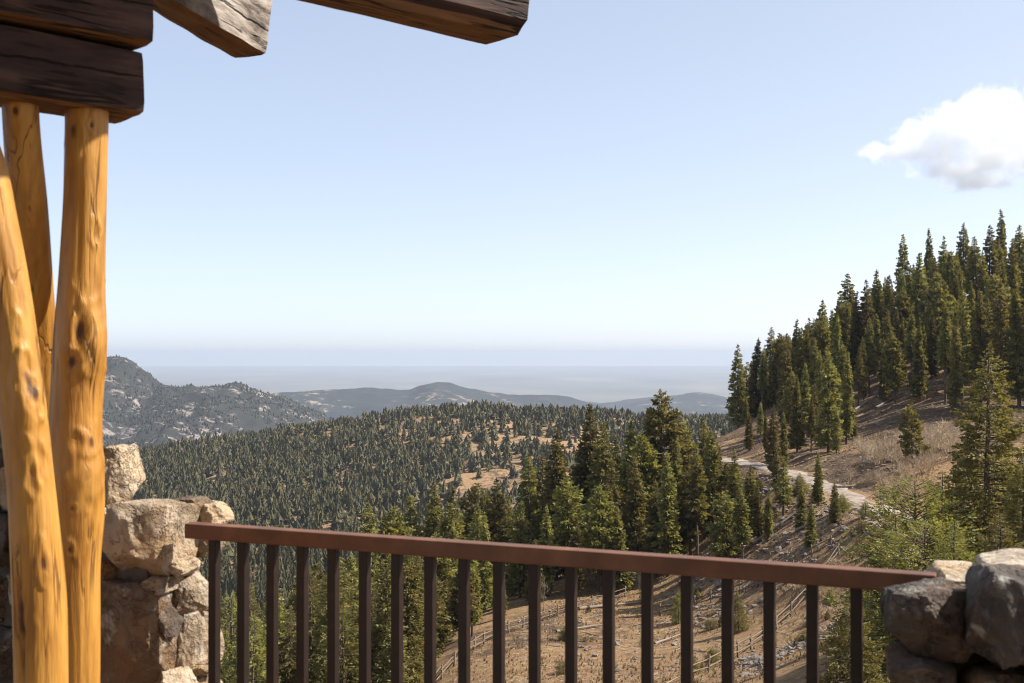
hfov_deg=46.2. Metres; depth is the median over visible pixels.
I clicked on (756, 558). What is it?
brushwood
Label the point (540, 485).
conifer tree
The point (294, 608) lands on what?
conifer tree
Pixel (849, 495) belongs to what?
road
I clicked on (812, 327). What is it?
pine tree
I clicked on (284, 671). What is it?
conifer tree
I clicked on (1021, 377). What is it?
conifer tree
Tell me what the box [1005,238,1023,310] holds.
conifer tree
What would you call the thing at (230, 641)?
conifer tree
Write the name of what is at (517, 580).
conifer tree
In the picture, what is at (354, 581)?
conifer tree
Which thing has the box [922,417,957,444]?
bare shrub
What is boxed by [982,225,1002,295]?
conifer tree
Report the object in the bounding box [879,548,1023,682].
stone pillar
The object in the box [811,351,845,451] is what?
conifer tree
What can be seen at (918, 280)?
conifer tree
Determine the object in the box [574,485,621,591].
pine tree
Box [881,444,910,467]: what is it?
bare shrub
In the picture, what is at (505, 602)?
conifer tree
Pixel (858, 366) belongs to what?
conifer tree
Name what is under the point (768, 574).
railing
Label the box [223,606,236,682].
conifer tree
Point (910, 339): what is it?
conifer tree
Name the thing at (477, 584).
pine tree
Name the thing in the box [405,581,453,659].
pine tree
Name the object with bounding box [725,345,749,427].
conifer tree
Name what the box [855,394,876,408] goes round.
fallen log
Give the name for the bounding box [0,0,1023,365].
sky
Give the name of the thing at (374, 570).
pine tree
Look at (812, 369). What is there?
conifer tree
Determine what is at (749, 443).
conifer tree
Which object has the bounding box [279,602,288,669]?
conifer tree
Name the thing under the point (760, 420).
conifer tree
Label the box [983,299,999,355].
conifer tree
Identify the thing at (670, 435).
pine tree
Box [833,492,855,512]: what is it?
juniper bush
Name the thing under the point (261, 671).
conifer tree
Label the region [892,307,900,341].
conifer tree
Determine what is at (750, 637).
log fence
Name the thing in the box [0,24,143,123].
timber beam
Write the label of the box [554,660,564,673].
juniper bush
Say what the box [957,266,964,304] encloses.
conifer tree
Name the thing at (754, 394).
conifer tree
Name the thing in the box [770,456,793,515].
conifer tree
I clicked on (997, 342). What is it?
conifer tree
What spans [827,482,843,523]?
conifer tree
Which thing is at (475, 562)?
conifer tree
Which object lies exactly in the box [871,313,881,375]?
conifer tree
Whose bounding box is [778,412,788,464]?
conifer tree
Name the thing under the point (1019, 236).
conifer tree
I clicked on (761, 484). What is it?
juniper bush
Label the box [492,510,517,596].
conifer tree
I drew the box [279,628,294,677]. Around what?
conifer tree
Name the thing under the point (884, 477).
bare shrub
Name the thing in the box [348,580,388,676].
conifer tree
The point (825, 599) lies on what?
juniper bush
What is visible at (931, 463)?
bare shrub
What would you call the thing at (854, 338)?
conifer tree
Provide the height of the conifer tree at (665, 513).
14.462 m
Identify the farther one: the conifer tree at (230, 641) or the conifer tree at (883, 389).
the conifer tree at (883, 389)
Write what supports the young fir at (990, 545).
on the ground at (787, 672)
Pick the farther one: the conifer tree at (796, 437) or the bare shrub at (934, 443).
the conifer tree at (796, 437)
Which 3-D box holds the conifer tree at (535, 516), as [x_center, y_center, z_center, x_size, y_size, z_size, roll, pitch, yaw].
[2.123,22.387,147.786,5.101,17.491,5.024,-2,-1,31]
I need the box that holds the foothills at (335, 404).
[270,382,714,419]
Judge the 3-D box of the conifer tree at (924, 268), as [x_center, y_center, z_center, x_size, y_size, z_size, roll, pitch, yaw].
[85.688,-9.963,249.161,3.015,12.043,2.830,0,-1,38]
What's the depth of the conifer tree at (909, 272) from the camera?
262.51 m
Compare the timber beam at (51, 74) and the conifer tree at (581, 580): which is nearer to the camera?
the timber beam at (51, 74)
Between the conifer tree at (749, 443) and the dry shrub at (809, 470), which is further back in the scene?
the conifer tree at (749, 443)
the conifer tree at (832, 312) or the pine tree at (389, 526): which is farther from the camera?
the conifer tree at (832, 312)
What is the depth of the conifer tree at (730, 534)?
123.50 m
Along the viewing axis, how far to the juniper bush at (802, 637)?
81.07 m
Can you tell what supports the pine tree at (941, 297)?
on the ground at (787, 672)
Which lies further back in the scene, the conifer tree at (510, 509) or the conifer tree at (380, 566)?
the conifer tree at (510, 509)
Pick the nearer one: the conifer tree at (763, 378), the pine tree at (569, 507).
the pine tree at (569, 507)
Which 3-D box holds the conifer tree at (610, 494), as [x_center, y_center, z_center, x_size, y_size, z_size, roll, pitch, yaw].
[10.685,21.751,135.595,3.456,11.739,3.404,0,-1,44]
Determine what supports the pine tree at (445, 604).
on the ground at (787, 672)
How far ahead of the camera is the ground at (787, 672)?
121.96 m
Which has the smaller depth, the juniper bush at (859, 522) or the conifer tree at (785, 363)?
the juniper bush at (859, 522)
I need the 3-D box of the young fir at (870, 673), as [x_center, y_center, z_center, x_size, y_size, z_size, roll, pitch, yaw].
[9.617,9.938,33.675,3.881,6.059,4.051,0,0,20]
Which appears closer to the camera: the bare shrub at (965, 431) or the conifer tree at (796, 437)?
the bare shrub at (965, 431)
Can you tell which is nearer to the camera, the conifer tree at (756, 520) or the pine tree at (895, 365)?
the conifer tree at (756, 520)
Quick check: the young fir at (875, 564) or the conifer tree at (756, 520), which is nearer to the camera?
the young fir at (875, 564)
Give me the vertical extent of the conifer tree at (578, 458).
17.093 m
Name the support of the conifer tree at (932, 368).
on the ground at (787, 672)
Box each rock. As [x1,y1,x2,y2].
[714,580,720,586]
[758,657,762,664]
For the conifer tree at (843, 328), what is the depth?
227.83 m
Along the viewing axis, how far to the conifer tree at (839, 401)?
183.80 m
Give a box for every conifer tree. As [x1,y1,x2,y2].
[220,592,281,682]
[220,614,281,682]
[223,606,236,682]
[224,584,265,682]
[249,592,264,653]
[260,605,265,625]
[261,588,291,635]
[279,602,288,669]
[279,607,313,682]
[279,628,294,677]
[282,566,324,680]
[284,570,295,616]
[291,579,295,620]
[309,566,358,682]
[309,568,358,682]
[309,575,354,682]
[310,572,323,609]
[310,605,371,682]
[340,554,358,623]
[347,555,358,582]
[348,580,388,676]
[354,501,378,569]
[371,553,421,682]
[371,607,407,682]
[373,556,389,604]
[374,531,423,682]
[396,493,423,558]
[403,556,439,674]
[421,483,443,561]
[441,519,460,585]
[441,579,456,641]
[446,487,460,538]
[466,502,491,598]
[470,560,482,622]
[477,512,492,612]
[486,477,513,595]
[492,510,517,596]
[504,496,517,596]
[505,501,532,597]
[505,585,507,615]
[513,452,543,577]
[520,538,547,600]
[526,455,553,578]
[535,506,557,595]
[538,429,576,579]
[542,541,556,581]
[564,521,586,593]
[568,438,590,521]
[575,403,599,529]
[580,421,618,535]
[594,482,615,578]
[598,460,627,549]
[609,506,636,592]
[610,437,624,519]
[616,420,639,547]
[622,453,649,573]
[640,479,671,576]
[647,452,682,576]
[665,439,691,552]
[671,417,694,508]
[682,444,709,555]
[697,417,715,500]
[701,427,721,524]
[712,509,723,557]
[713,443,724,490]
[720,497,735,557]
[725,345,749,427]
[726,449,744,502]
[729,488,752,558]
[733,481,749,533]
[742,397,748,428]
[742,464,763,535]
[744,413,754,450]
[745,337,766,417]
[751,484,764,537]
[755,403,763,444]
[756,349,768,409]
[757,327,778,409]
[759,347,769,411]
[762,411,768,449]
[762,491,774,537]
[764,405,782,472]
[768,451,784,498]
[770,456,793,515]
[771,332,780,404]
[774,340,794,425]
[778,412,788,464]
[780,335,797,400]
[787,379,807,451]
[792,319,799,373]
[793,484,807,528]
[794,327,807,377]
[794,328,807,381]
[796,328,810,393]
[799,361,811,433]
[803,503,817,547]
[804,399,816,451]
[807,338,820,393]
[809,384,821,443]
[811,350,826,407]
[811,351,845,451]
[811,453,824,505]
[817,299,829,366]
[823,315,831,356]
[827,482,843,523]
[829,310,833,338]
[830,294,853,377]
[830,313,842,378]
[830,409,841,452]
[835,340,847,393]
[836,274,854,316]
[836,372,842,414]
[838,353,856,444]
[847,291,864,371]
[848,393,858,436]
[851,346,865,405]
[854,279,877,365]
[859,337,869,399]
[863,317,879,393]
[870,269,886,353]
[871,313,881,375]
[876,310,896,390]
[877,338,892,401]
[882,275,898,317]
[883,277,887,309]
[886,291,897,340]
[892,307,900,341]
[893,234,910,299]
[896,267,905,298]
[898,317,908,380]
[902,313,917,379]
[904,251,927,334]
[905,265,911,283]
[905,470,966,570]
[907,318,929,398]
[916,285,926,331]
[919,324,927,364]
[919,445,994,558]
[923,228,933,280]
[923,265,928,290]
[923,344,1023,559]
[925,310,938,377]
[928,257,941,314]
[933,305,952,404]
[937,236,948,286]
[944,318,965,411]
[947,262,956,300]
[947,291,973,404]
[948,266,959,301]
[950,301,961,383]
[955,222,969,292]
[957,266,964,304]
[957,301,970,378]
[964,248,974,294]
[965,236,989,307]
[965,247,977,289]
[966,440,1022,544]
[967,289,995,404]
[968,281,976,317]
[978,250,994,291]
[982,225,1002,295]
[982,278,1015,404]
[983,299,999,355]
[992,241,1006,279]
[992,294,1009,375]
[994,209,1009,268]
[995,455,1023,550]
[997,263,1010,308]
[1004,275,1023,406]
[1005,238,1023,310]
[1007,259,1020,305]
[1008,225,1023,309]
[1017,329,1023,400]
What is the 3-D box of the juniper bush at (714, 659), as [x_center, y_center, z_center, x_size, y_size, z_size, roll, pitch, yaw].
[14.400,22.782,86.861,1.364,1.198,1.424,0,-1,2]
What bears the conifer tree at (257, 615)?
on the ground at (787, 672)
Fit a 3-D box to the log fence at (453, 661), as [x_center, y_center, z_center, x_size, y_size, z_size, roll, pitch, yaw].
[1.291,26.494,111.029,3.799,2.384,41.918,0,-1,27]
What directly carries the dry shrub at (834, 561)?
on the ground at (787, 672)
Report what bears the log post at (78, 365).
on the deck
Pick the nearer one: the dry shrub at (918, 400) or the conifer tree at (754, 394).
the dry shrub at (918, 400)
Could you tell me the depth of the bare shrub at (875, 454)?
143.59 m
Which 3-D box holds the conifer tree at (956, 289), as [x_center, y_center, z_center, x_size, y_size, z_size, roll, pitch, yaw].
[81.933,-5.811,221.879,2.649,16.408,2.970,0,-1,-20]
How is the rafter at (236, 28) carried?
on the timber beam at (126, 24)
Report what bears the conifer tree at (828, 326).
on the ground at (787, 672)
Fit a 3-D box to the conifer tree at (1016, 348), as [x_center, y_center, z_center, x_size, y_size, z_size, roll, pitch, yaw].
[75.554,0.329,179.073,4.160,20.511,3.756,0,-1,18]
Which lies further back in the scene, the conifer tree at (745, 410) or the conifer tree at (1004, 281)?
the conifer tree at (1004, 281)
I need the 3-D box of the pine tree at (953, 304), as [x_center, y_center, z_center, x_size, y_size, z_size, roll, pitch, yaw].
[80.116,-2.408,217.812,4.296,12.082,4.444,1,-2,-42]
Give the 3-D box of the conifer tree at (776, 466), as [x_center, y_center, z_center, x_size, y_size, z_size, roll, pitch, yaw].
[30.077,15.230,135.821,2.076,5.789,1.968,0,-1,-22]
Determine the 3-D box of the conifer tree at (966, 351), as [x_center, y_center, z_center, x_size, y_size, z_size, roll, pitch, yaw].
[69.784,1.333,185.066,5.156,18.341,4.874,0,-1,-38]
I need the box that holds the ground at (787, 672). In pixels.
[145,296,1023,682]
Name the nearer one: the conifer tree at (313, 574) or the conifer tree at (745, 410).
the conifer tree at (313, 574)
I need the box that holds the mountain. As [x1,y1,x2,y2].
[103,356,331,448]
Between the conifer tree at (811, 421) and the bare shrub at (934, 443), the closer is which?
the bare shrub at (934, 443)
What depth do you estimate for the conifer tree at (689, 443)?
151.29 m
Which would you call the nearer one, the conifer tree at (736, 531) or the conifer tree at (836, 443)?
the conifer tree at (736, 531)
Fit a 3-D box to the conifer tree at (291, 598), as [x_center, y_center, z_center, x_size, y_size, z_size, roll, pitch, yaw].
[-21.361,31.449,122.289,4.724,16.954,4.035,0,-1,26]
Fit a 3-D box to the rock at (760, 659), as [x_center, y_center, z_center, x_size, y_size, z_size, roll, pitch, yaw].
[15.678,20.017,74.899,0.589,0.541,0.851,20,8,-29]
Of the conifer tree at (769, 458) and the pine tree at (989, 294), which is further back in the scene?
the pine tree at (989, 294)
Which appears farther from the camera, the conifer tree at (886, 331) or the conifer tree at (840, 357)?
the conifer tree at (840, 357)
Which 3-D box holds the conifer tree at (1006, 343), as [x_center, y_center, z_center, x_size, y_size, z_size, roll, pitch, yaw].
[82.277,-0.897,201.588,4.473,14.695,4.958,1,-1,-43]
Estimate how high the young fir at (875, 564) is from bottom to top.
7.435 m
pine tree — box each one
[293,562,326,644]
[324,557,349,579]
[350,552,390,617]
[371,506,413,577]
[388,554,423,581]
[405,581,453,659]
[417,531,457,609]
[418,582,452,655]
[434,502,465,575]
[436,576,452,626]
[447,571,478,629]
[457,510,466,536]
[458,483,500,566]
[470,563,483,636]
[549,477,601,547]
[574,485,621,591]
[616,433,665,538]
[633,389,697,499]
[669,469,710,555]
[705,490,744,557]
[709,462,736,510]
[732,362,753,423]
[766,334,796,402]
[779,372,799,428]
[805,318,828,361]
[807,316,833,387]
[840,301,851,349]
[878,332,906,403]
[890,288,915,334]
[896,402,930,464]
[902,274,917,317]
[919,271,954,349]
[926,257,937,284]
[942,250,964,293]
[943,318,964,375]
[949,296,957,318]
[952,300,975,343]
[982,273,1022,333]
[1018,254,1023,301]
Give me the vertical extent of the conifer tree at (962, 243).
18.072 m
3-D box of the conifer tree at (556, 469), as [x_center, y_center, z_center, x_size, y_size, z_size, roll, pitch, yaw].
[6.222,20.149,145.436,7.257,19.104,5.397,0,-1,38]
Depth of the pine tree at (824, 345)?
224.27 m
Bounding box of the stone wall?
[0,431,233,682]
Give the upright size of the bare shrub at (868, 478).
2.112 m
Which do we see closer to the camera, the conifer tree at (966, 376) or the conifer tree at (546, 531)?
the conifer tree at (546, 531)
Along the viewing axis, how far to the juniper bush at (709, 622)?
104.72 m
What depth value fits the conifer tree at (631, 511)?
137.47 m
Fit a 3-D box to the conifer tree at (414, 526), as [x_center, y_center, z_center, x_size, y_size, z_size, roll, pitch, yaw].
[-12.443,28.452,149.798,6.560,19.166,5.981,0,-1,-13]
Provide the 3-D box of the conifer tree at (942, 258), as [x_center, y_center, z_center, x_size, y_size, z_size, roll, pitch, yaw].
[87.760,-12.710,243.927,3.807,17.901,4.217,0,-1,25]
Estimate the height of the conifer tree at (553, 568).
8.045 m
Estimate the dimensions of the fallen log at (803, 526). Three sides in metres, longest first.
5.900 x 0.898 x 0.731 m
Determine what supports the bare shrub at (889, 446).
on the ground at (787, 672)
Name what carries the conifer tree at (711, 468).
on the ground at (787, 672)
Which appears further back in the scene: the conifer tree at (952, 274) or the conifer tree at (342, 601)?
the conifer tree at (952, 274)
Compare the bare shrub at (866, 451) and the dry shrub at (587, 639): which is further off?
the bare shrub at (866, 451)
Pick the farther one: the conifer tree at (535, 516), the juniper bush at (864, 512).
the conifer tree at (535, 516)
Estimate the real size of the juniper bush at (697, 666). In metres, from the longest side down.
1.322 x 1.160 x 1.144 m
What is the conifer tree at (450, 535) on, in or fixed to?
on the ground at (787, 672)
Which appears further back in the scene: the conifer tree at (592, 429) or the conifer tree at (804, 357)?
the conifer tree at (804, 357)
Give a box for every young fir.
[669,589,680,624]
[734,591,751,633]
[805,588,890,682]
[820,513,920,682]
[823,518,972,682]
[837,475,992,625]
[932,520,984,563]
[970,513,1023,558]
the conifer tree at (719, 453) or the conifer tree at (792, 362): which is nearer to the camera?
the conifer tree at (719, 453)
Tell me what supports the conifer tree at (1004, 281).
on the ground at (787, 672)
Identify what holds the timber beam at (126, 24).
on the timber beam at (51, 74)
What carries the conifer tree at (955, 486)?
on the ground at (787, 672)
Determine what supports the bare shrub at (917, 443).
on the ground at (787, 672)
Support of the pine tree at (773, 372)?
on the ground at (787, 672)
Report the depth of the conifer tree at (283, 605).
112.34 m
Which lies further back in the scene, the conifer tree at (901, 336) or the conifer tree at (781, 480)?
the conifer tree at (901, 336)
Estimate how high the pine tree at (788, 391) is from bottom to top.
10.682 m
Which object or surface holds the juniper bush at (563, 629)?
on the ground at (787, 672)
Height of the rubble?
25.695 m
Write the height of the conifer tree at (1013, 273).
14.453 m
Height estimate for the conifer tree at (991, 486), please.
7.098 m
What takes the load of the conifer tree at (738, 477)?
on the ground at (787, 672)
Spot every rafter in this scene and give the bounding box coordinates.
[153,0,271,57]
[298,0,528,44]
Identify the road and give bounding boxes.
[664,454,925,522]
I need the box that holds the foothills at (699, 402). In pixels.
[585,392,736,413]
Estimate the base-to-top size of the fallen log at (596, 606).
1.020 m
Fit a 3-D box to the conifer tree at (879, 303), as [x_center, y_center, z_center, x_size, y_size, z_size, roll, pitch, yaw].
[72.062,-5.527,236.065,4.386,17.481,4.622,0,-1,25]
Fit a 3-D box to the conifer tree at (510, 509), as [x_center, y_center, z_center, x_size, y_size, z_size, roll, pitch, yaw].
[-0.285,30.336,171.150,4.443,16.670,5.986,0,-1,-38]
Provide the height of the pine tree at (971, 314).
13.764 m
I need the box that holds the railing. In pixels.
[185,522,936,682]
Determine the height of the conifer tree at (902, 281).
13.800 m
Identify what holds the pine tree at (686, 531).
on the ground at (787, 672)
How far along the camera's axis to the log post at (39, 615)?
3.30 m
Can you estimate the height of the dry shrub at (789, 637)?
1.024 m
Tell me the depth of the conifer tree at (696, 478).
133.58 m
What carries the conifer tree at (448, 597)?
on the ground at (787, 672)
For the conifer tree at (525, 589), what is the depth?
128.29 m
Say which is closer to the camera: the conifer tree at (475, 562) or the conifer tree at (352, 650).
the conifer tree at (352, 650)
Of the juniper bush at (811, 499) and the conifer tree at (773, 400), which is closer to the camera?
the juniper bush at (811, 499)
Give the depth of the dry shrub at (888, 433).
168.36 m
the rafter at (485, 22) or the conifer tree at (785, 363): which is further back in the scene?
the conifer tree at (785, 363)
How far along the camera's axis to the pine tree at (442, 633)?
99.88 m
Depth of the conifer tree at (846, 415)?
171.68 m
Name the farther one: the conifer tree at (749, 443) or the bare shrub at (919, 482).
the conifer tree at (749, 443)
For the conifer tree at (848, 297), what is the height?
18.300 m
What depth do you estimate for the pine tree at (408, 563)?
122.04 m
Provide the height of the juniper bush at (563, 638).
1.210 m
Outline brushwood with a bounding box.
[514,376,972,682]
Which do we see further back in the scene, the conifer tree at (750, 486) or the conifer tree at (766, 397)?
the conifer tree at (766, 397)
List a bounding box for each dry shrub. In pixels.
[579,634,594,641]
[662,599,673,606]
[698,662,712,667]
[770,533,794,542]
[781,632,804,645]
[789,584,802,590]
[797,619,805,626]
[803,466,814,471]
[819,604,840,617]
[819,629,831,637]
[826,558,841,564]
[884,430,893,434]
[913,397,925,401]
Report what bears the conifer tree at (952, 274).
on the ground at (787, 672)
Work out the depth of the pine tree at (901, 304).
221.10 m
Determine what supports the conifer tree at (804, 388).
on the ground at (787, 672)
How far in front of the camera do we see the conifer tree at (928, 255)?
268.26 m
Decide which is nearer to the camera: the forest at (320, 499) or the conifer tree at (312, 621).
the conifer tree at (312, 621)
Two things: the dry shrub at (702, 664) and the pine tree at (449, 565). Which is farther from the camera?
the pine tree at (449, 565)
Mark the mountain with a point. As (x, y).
(247, 421)
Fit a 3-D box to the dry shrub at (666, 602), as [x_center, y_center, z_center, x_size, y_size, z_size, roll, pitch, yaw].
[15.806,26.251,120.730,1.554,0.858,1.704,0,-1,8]
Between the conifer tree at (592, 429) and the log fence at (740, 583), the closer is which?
the log fence at (740, 583)
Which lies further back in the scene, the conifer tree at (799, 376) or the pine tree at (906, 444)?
the conifer tree at (799, 376)
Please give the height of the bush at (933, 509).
8.014 m
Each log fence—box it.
[436,586,626,680]
[658,526,852,615]
[693,543,839,671]
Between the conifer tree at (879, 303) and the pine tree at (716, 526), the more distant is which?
the conifer tree at (879, 303)
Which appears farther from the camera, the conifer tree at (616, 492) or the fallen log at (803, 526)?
the conifer tree at (616, 492)
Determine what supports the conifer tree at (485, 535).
on the ground at (787, 672)
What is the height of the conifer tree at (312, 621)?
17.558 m
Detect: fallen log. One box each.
[555,622,601,631]
[578,600,640,609]
[654,634,680,643]
[751,511,797,544]
[794,498,846,531]
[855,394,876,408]
[875,389,903,408]
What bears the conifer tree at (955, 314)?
on the ground at (787, 672)
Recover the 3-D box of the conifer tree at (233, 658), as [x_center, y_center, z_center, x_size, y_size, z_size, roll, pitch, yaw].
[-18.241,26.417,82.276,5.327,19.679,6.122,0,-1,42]
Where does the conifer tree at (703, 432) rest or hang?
on the ground at (787, 672)
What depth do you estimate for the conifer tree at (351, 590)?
94.22 m
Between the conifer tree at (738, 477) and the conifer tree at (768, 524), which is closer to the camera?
the conifer tree at (768, 524)
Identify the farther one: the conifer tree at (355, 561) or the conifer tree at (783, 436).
the conifer tree at (783, 436)
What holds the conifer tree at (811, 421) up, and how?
on the ground at (787, 672)
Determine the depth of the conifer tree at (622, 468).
149.72 m
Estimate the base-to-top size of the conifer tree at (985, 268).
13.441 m
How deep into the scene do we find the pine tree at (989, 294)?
204.96 m
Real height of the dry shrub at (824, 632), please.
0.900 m
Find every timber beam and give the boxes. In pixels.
[0,0,152,50]
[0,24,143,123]
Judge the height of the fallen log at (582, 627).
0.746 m
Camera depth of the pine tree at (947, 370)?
197.19 m
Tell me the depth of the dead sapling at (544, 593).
121.78 m
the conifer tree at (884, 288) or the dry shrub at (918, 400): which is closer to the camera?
the dry shrub at (918, 400)
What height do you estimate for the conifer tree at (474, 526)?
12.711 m
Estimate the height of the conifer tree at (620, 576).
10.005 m
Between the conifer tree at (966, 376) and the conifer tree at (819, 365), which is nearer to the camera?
the conifer tree at (966, 376)
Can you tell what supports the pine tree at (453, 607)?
on the ground at (787, 672)
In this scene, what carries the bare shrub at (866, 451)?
on the ground at (787, 672)
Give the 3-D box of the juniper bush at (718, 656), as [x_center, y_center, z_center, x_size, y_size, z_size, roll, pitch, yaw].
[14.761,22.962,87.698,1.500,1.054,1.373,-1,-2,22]
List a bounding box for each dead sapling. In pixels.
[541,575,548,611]
[633,572,640,596]
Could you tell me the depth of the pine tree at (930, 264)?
263.91 m
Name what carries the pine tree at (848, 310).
on the ground at (787, 672)
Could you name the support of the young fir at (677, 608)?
on the ground at (787, 672)
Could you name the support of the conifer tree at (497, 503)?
on the ground at (787, 672)
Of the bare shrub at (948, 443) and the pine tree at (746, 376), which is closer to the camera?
the bare shrub at (948, 443)
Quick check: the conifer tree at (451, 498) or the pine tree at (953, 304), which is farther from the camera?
the pine tree at (953, 304)
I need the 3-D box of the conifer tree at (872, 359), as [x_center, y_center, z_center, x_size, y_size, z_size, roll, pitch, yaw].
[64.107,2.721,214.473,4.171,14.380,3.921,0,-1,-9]
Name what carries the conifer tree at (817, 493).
on the ground at (787, 672)
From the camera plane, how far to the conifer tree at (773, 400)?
243.54 m
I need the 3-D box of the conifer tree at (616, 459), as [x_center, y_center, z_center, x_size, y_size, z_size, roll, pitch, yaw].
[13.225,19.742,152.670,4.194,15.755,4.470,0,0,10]
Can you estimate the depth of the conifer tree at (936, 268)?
241.01 m
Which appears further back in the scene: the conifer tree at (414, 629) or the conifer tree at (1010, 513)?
the conifer tree at (414, 629)
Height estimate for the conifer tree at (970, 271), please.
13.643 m
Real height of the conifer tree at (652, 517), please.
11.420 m
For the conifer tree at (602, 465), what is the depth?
143.58 m
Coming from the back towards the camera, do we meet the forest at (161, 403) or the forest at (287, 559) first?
the forest at (161, 403)
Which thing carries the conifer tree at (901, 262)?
on the ground at (787, 672)
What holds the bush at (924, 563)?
on the ground at (787, 672)
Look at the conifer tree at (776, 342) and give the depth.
259.96 m
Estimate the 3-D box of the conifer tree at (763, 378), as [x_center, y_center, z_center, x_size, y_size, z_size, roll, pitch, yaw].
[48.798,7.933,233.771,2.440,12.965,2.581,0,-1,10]
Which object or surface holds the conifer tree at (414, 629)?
on the ground at (787, 672)
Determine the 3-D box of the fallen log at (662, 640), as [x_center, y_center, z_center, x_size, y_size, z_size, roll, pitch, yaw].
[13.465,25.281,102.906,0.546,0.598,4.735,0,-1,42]
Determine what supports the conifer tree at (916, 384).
on the ground at (787, 672)
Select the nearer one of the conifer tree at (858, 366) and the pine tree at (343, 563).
the pine tree at (343, 563)
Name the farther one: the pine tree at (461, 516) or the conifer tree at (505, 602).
the pine tree at (461, 516)
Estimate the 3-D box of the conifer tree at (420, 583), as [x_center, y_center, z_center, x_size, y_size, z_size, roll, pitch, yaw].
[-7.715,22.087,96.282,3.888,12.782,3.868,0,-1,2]
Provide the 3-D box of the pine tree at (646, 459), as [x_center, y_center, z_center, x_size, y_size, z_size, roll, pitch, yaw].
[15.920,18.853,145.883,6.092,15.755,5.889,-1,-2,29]
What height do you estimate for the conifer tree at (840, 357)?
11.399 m
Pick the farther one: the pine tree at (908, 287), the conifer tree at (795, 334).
the conifer tree at (795, 334)
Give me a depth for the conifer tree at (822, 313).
275.98 m
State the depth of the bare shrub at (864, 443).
156.10 m
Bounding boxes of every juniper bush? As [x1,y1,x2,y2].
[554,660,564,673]
[556,625,580,640]
[558,631,564,640]
[586,605,591,612]
[693,588,700,599]
[693,657,700,671]
[702,619,717,630]
[702,648,718,663]
[703,649,720,659]
[757,478,764,489]
[762,501,780,523]
[789,473,811,495]
[797,629,805,641]
[807,491,822,502]
[821,590,836,606]
[824,610,831,619]
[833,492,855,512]
[851,519,869,532]
[855,500,874,517]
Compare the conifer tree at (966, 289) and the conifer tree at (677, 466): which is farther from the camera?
the conifer tree at (966, 289)
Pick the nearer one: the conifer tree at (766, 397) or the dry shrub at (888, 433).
the dry shrub at (888, 433)
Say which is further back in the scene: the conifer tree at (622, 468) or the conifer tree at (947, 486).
the conifer tree at (622, 468)
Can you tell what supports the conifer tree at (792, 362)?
on the ground at (787, 672)
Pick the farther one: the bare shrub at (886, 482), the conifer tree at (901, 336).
the conifer tree at (901, 336)
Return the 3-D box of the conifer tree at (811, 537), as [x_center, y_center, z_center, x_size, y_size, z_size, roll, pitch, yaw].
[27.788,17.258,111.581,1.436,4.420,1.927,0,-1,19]
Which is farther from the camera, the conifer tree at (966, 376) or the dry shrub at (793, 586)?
the conifer tree at (966, 376)
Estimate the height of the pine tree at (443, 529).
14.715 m
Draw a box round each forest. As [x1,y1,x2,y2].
[103,355,332,448]
[130,399,740,561]
[199,520,524,647]
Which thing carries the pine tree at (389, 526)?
on the ground at (787, 672)
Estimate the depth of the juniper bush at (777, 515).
127.60 m
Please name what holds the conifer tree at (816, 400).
on the ground at (787, 672)
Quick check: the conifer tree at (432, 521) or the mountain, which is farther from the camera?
the mountain
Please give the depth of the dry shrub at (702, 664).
84.48 m
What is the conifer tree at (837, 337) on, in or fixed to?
on the ground at (787, 672)
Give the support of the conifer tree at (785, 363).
on the ground at (787, 672)
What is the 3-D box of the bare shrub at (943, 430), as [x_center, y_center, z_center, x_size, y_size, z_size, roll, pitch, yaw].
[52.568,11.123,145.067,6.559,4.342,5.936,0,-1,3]
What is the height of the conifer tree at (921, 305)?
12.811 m
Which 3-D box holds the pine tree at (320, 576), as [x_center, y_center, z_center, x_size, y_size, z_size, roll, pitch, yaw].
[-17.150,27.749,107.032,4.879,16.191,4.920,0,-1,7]
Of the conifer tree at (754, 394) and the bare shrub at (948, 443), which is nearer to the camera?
the bare shrub at (948, 443)
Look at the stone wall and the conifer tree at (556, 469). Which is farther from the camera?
the conifer tree at (556, 469)
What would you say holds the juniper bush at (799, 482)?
on the ground at (787, 672)
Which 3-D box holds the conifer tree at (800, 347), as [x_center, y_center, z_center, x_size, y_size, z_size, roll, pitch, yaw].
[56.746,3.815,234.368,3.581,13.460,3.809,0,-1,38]
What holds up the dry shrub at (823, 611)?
on the ground at (787, 672)
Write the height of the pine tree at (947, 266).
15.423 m
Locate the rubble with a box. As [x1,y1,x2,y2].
[522,382,977,680]
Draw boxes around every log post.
[0,147,68,682]
[1,102,54,419]
[48,108,108,682]
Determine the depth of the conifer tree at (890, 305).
227.37 m
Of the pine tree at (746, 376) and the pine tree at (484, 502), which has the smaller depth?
the pine tree at (484, 502)
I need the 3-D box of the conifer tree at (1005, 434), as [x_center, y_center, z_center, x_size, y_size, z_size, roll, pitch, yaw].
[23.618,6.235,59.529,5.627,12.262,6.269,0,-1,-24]
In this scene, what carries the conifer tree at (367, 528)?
on the ground at (787, 672)
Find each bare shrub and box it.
[836,465,858,480]
[850,439,877,461]
[853,433,879,452]
[858,468,876,486]
[864,432,902,458]
[866,445,887,464]
[868,465,894,485]
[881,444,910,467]
[882,476,907,495]
[883,457,919,480]
[893,431,934,457]
[896,473,928,496]
[908,448,944,472]
[915,431,943,458]
[921,419,961,449]
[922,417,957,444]
[933,429,974,459]
[951,423,985,447]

